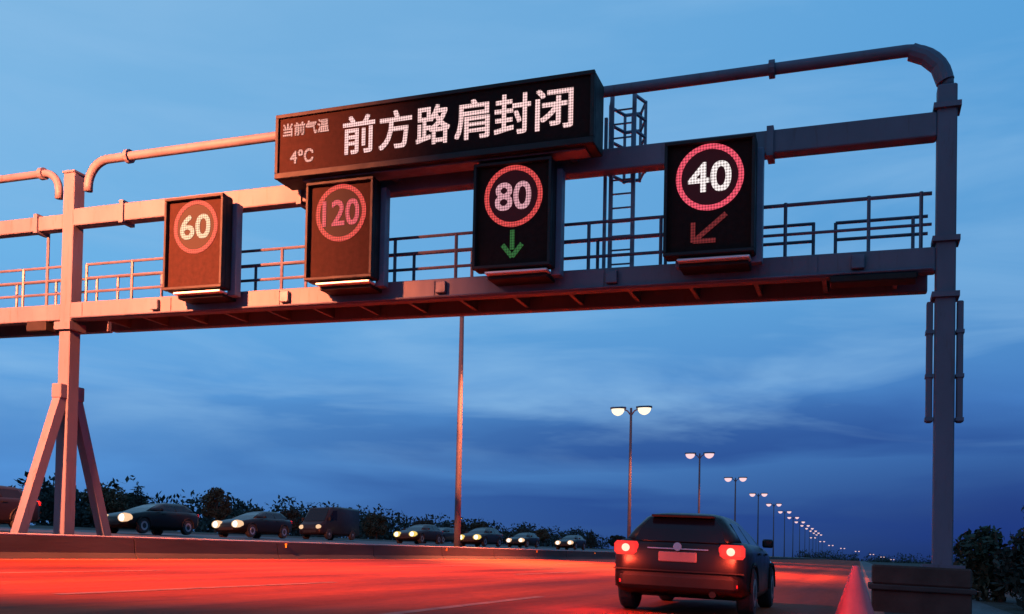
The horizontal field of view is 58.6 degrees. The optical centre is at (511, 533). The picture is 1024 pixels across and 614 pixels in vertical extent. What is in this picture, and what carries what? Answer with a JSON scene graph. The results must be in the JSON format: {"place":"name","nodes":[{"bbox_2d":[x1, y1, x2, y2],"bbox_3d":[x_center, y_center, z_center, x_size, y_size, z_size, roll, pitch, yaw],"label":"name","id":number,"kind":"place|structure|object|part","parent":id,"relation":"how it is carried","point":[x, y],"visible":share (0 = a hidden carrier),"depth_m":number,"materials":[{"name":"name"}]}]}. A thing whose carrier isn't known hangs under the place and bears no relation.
{"place":"outdoors","nodes":[
{"label":"outdoors","id":0,"kind":"place"},
{"bbox_2d":[0,527,801,557],"bbox_3d":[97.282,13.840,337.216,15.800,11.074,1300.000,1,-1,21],"label":"opposite road","id":1,"kind":"structure","parent":0,"point":[84,532],"depth_m":45.98,"materials":[{"name":"grey asphalt"}]},
{"bbox_2d":[0,485,40,527],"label":"oncoming car","id":2,"kind":"object","parent":1,"relation":"on","point":[10,498],"visible":0.47,"depth_m":27.80,"materials":[{"name":"paint"}]},
{"bbox_3d":[-15.331,-1.206,28.008,0.197,0.294,0.850,1,-1,21],"label":"side window","id":3,"kind":"part","parent":2,"relation":"part of","materials":[{"name":"black glass"}]},
{"bbox_2d":[107,503,199,534],"bbox_3d":[-15.620,-0.632,39.291,2.000,1.421,4.415,1,-1,21],"label":"oncoming car","id":4,"kind":"object","parent":1,"relation":"on","point":[157,518],"visible":0.88,"depth_m":38.74,"materials":[{"name":"black paint"}]},
{"bbox_3d":[-14.890,-1.069,39.274,0.197,0.294,1.020,1,-1,21],"label":"side window","id":5,"kind":"part","parent":4,"relation":"part of","materials":[{"name":"black glass"}]},
{"bbox_3d":[-14.528,-1.042,40.223,0.197,0.294,0.850,1,-1,21],"label":"side window","id":6,"kind":"part","parent":4,"relation":"part of","materials":[{"name":"black glass"}]},
{"bbox_2d":[212,511,291,538],"bbox_3d":[-13.057,-0.440,46.017,2.000,1.421,4.415,1,-1,21],"label":"oncoming car","id":7,"kind":"object","parent":1,"relation":"on","point":[258,524],"visible":0.97,"depth_m":45.29,"materials":[{"name":"black paint"}]},
{"bbox_3d":[-12.327,-0.877,46.000,0.197,0.294,1.020,1,-1,21],"label":"side window","id":8,"kind":"part","parent":7,"relation":"part of","materials":[{"name":"black glass"}]},
{"bbox_3d":[-11.966,-0.850,46.948,0.197,0.294,0.850,1,-1,21],"label":"side window","id":9,"kind":"part","parent":7,"relation":"part of","materials":[{"name":"black glass"}]},
{"bbox_2d":[299,507,359,539],"bbox_3d":[-12.069,-0.640,60.390,2.160,2.206,4.800,1,-1,21],"label":"oncoming van","id":10,"kind":"object","parent":1,"relation":"on","point":[329,523],"visible":0.97,"depth_m":59.22,"materials":[{"name":"paint"}]},
{"bbox_3d":[-11.580,-1.182,59.068,0.005,0.650,0.950,1,-1,22],"label":"side window","id":11,"kind":"part","parent":10,"relation":"part of","materials":[{"name":"black glass"}]},
{"bbox_2d":[393,524,442,543],"bbox_3d":[-6.473,0.054,63.299,2.000,1.421,4.415,1,-1,21],"label":"oncoming car","id":12,"kind":"object","parent":1,"relation":"on","point":[419,534],"visible":0.98,"depth_m":62.43,"materials":[{"name":"paint"}]},
{"bbox_2d":[423,528,453,543],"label":"oncoming car","id":13,"kind":"object","parent":1,"relation":"on","point":[448,534],"visible":0.27,"depth_m":74.41,"materials":[{"name":"black paint"}]},
{"bbox_2d":[460,528,502,546],"bbox_3d":[-2.222,0.269,64.349,2.000,1.421,4.415,1,-1,21],"label":"oncoming car","id":14,"kind":"object","parent":1,"relation":"on","point":[478,537],"visible":0.95,"depth_m":63.42,"materials":[{"name":"paint"}]},
{"bbox_2d":[506,533,539,547],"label":"oncoming car","id":15,"kind":"object","parent":1,"relation":"on","point":[519,540],"visible":0.99,"depth_m":81.99,"materials":[{"name":"black paint"}]},
{"bbox_2d":[555,535,585,549],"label":"oncoming car","id":16,"kind":"object","parent":1,"relation":"on","point":[574,542],"visible":0.98,"depth_m":83.30,"materials":[{"name":"black paint"}]},
{"bbox_2d":[0,559,860,613],"bbox_3d":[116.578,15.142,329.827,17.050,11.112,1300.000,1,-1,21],"label":"road","id":17,"kind":"structure","parent":0,"point":[806,586],"depth_m":15.00,"materials":[{"name":"grey asphalt"}]},
{"bbox_2d":[0,532,826,559],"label":"median barrier","id":18,"kind":"object","parent":17,"relation":"on","point":[33,546],"visible":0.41,"depth_m":26.19,"materials":[{"name":"concrete"}]},
{"bbox_2d":[0,559,884,613],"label":"lane markings","id":19,"kind":"object","parent":17,"relation":"on","point":[479,603],"visible":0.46,"depth_m":17.29,"materials":[{"name":"paint"}]},
{"bbox_2d":[613,513,774,613],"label":"car","id":20,"kind":"object","parent":17,"relation":"on","point":[667,556],"visible":1,"depth_m":12.14,"materials":[{"name":"black paint"}]},
{"bbox_3d":[2.269,-0.043,12.235,1.200,0.341,0.270,1,-1,21],"label":"rear window","id":21,"kind":"part","parent":20,"relation":"part of","materials":[{"name":"black glass"}]},
{"bbox_3d":[3.152,0.016,12.635,0.197,0.306,0.850,1,-1,21],"label":"side window","id":22,"kind":"part","parent":20,"relation":"part of","materials":[{"name":"blue glass"}]},
{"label":"side window","id":23,"kind":"part","parent":20,"relation":"part of","materials":[{"name":"blue glass"}]},
{"bbox_2d":[0,524,1023,613],"bbox_3d":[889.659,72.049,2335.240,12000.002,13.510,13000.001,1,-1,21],"label":"ground","id":24,"kind":"structure","parent":0,"point":[1009,605],"depth_m":65.76,"materials":[{"name":"soil"}]},
{"bbox_2d":[38,490,79,521],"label":"broadleaf tree","id":25,"kind":"object","parent":24,"relation":"on","point":[48,507],"visible":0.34,"depth_m":78.58,"materials":[{"name":"green plant"}]},
{"bbox_2d":[80,483,128,515],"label":"broadleaf tree","id":26,"kind":"object","parent":24,"relation":"on","point":[114,502],"visible":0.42,"depth_m":76.75,"materials":[{"name":"green plant"}]},
{"bbox_2d":[127,481,145,508],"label":"conifer tree","id":27,"kind":"object","parent":24,"relation":"on","point":[136,498],"visible":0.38,"depth_m":94.88,"materials":[{"name":"green plant"}]},
{"bbox_2d":[125,492,148,508],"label":"broadleaf tree","id":28,"kind":"object","parent":24,"relation":"on","point":[129,497],"visible":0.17,"depth_m":103.04,"materials":[{"name":"green plant"}]},
{"bbox_2d":[200,487,231,532],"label":"broadleaf tree","id":29,"kind":"object","parent":24,"relation":"on","point":[222,511],"visible":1,"depth_m":98.59,"materials":[{"name":"green plant"}]},
{"bbox_2d":[230,508,260,518],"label":"broadleaf tree","id":30,"kind":"object","parent":24,"relation":"on","point":[255,509],"visible":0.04,"depth_m":122.50,"materials":[{"name":"green plant"}]},
{"bbox_2d":[280,509,300,535],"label":"broadleaf tree","id":31,"kind":"object","parent":24,"relation":"on","point":[291,515],"visible":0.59,"depth_m":108.08,"materials":[{"name":"green plant"}]},
{"bbox_2d":[361,513,387,538],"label":"broadleaf tree","id":32,"kind":"object","parent":24,"relation":"on","point":[374,523],"visible":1,"depth_m":134.40,"materials":[{"name":"green plant"}]},
{"bbox_2d":[411,519,434,525],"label":"broadleaf tree","id":33,"kind":"object","parent":24,"relation":"on","point":[428,521],"visible":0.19,"depth_m":156.56,"materials":[{"name":"green plant"}]},
{"bbox_2d":[454,316,463,546],"bbox_3d":[-2.539,-5.252,44.259,3.600,13.060,0.840,1,-1,21],"label":"street lamp","id":34,"kind":"object","parent":24,"relation":"on","point":[457,529],"visible":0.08,"depth_m":44.13,"materials":[{"name":"metal"}]},
{"bbox_2d":[461,520,467,534],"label":"conifer tree","id":35,"kind":"object","parent":24,"relation":"on","point":[463,528],"visible":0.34,"depth_m":155.70,"materials":[{"name":"green plant"}]},
{"bbox_2d":[470,521,487,529],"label":"broadleaf tree","id":36,"kind":"object","parent":24,"relation":"on","point":[483,524],"visible":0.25,"depth_m":184.26,"materials":[{"name":"green plant"}]},
{"bbox_2d":[9,471,966,563],"bbox_3d":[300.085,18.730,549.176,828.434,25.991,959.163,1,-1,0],"label":"treeline","id":37,"kind":"object","parent":24,"relation":"on","point":[83,518],"visible":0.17,"depth_m":211.46,"materials":[{"name":"green plant"}]},
{"bbox_2d":[516,528,532,534],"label":"broadleaf tree","id":38,"kind":"object","parent":24,"relation":"on","point":[524,530],"visible":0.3,"depth_m":194.62,"materials":[{"name":"green plant"}]},
{"bbox_2d":[535,528,549,545],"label":"broadleaf tree","id":39,"kind":"object","parent":24,"relation":"on","point":[543,534],"visible":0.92,"depth_m":225.71,"materials":[{"name":"green plant"}]},
{"bbox_2d":[586,529,598,547],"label":"conifer tree","id":40,"kind":"object","parent":24,"relation":"on","point":[590,540],"visible":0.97,"depth_m":242.71,"materials":[{"name":"green plant"}]},
{"bbox_2d":[607,535,625,545],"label":"broadleaf tree","id":41,"kind":"object","parent":24,"relation":"on","point":[612,540],"visible":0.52,"depth_m":278.54,"materials":[{"name":"green plant"}]},
{"bbox_2d":[610,405,651,537],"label":"street lamp","id":42,"kind":"object","parent":24,"relation":"on","point":[642,410],"visible":0.85,"depth_m":77.78,"materials":[{"name":"metal"}]},
{"bbox_2d":[685,452,714,512],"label":"street lamp","id":43,"kind":"object","parent":24,"relation":"on","point":[690,455],"visible":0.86,"depth_m":111.26,"materials":[{"name":"metal"}]},
{"bbox_2d":[724,477,746,521],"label":"street lamp","id":44,"kind":"object","parent":24,"relation":"on","point":[729,479],"visible":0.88,"depth_m":144.97,"materials":[{"name":"metal"}]},
{"bbox_2d":[749,493,767,543],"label":"street lamp","id":45,"kind":"object","parent":24,"relation":"on","point":[758,495],"visible":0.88,"depth_m":180.54,"materials":[{"name":"metal"}]},
{"bbox_2d":[766,503,781,556],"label":"street lamp","id":46,"kind":"object","parent":24,"relation":"on","point":[770,504],"visible":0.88,"depth_m":214.17,"materials":[{"name":"metal"}]},
{"bbox_2d":[778,511,790,556],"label":"street lamp","id":47,"kind":"object","parent":24,"relation":"on","point":[780,512],"visible":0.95,"depth_m":247.87,"materials":[{"name":"metal"}]},
{"bbox_2d":[787,517,798,556],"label":"street lamp","id":48,"kind":"object","parent":24,"relation":"on","point":[792,538],"visible":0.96,"depth_m":282.52,"materials":[{"name":"metal"}]},
{"bbox_2d":[794,521,804,557],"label":"street lamp","id":49,"kind":"object","parent":24,"relation":"on","point":[799,534],"visible":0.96,"depth_m":317.15,"materials":[{"name":"metal"}]},
{"bbox_2d":[805,528,813,557],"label":"street lamp","id":50,"kind":"object","parent":24,"relation":"on","point":[809,535],"visible":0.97,"depth_m":386.51,"materials":[{"name":"metal"}]},
{"bbox_2d":[868,564,976,613],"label":"concrete pedestal","id":51,"kind":"object","parent":24,"relation":"on","point":[913,589],"visible":0.94,"depth_m":14.97,"materials":[{"name":"grey concrete"}]},
{"bbox_2d":[0,43,965,568],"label":"overhead gantry","id":52,"kind":"object","parent":51,"relation":"on","point":[70,319],"visible":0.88,"depth_m":18.16,"materials":[{"name":"grey metal"}]},
{"bbox_2d":[162,193,242,303],"bbox_3d":[-6.917,-6.372,20.533,1.700,2.259,0.697,1,-1,21],"label":"speed sign","id":53,"kind":"object","parent":52,"relation":"attached to","point":[202,253],"visible":1,"depth_m":20.29,"materials":[{"name":"black metal"}]},
{"bbox_2d":[304,176,389,295],"bbox_3d":[-3.434,-6.219,19.201,1.700,2.259,0.697,1,-1,21],"label":"speed sign","id":54,"kind":"object","parent":52,"relation":"attached to","point":[347,226],"visible":1,"depth_m":18.96,"materials":[{"name":"black metal"}]},
{"bbox_2d":[274,69,603,190],"bbox_3d":[-1.603,-8.008,18.474,7.000,1.602,0.847,1,-1,21],"label":"message board","id":55,"kind":"object","parent":52,"relation":"attached to","point":[558,117],"visible":1,"depth_m":17.98,"materials":[{"name":"black metal"}]},
{"bbox_2d":[472,156,564,285],"bbox_3d":[0.151,-6.060,17.831,1.700,2.259,0.697,1,-1,21],"label":"speed sign","id":56,"kind":"object","parent":52,"relation":"attached to","point":[518,220],"visible":1,"depth_m":17.59,"materials":[{"name":"black metal"}]},
{"bbox_2d":[663,133,764,274],"bbox_3d":[3.652,-5.906,16.492,1.700,2.259,0.697,1,-1,21],"label":"speed sign","id":57,"kind":"object","parent":52,"relation":"attached to","point":[713,216],"visible":1,"depth_m":16.26,"materials":[{"name":"black metal"}]},
{"bbox_2d":[953,524,1022,601],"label":"shrub","id":58,"kind":"object","parent":24,"relation":"on","point":[978,547],"visible":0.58,"depth_m":22.57,"materials":[{"name":"green plant"}]},
{"bbox_2d":[987,505,1023,609],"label":"shrub","id":59,"kind":"object","parent":24,"relation":"on","point":[1008,555],"visible":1,"depth_m":19.32,"materials":[{"name":"green plant"}]},
{"bbox_2d":[0,0,1023,562],"label":"sky","id":60,"kind":"structure","parent":0,"point":[818,403],"materials":[{"name":"blue"}]},
{"bbox_2d":[860,561,1011,613],"bbox_3d":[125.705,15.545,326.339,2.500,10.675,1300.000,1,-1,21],"label":"road shoulder","id":61,"kind":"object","parent":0,"point":[979,607],"visible":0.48,"depth_m":18.69},
{"bbox_2d":[835,565,874,613],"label":"traffic cone","id":62,"kind":"object","parent":61,"relation":"on","point":[854,598],"visible":1,"depth_m":12.03,"materials":[{"name":"red plastic"}]}
]}

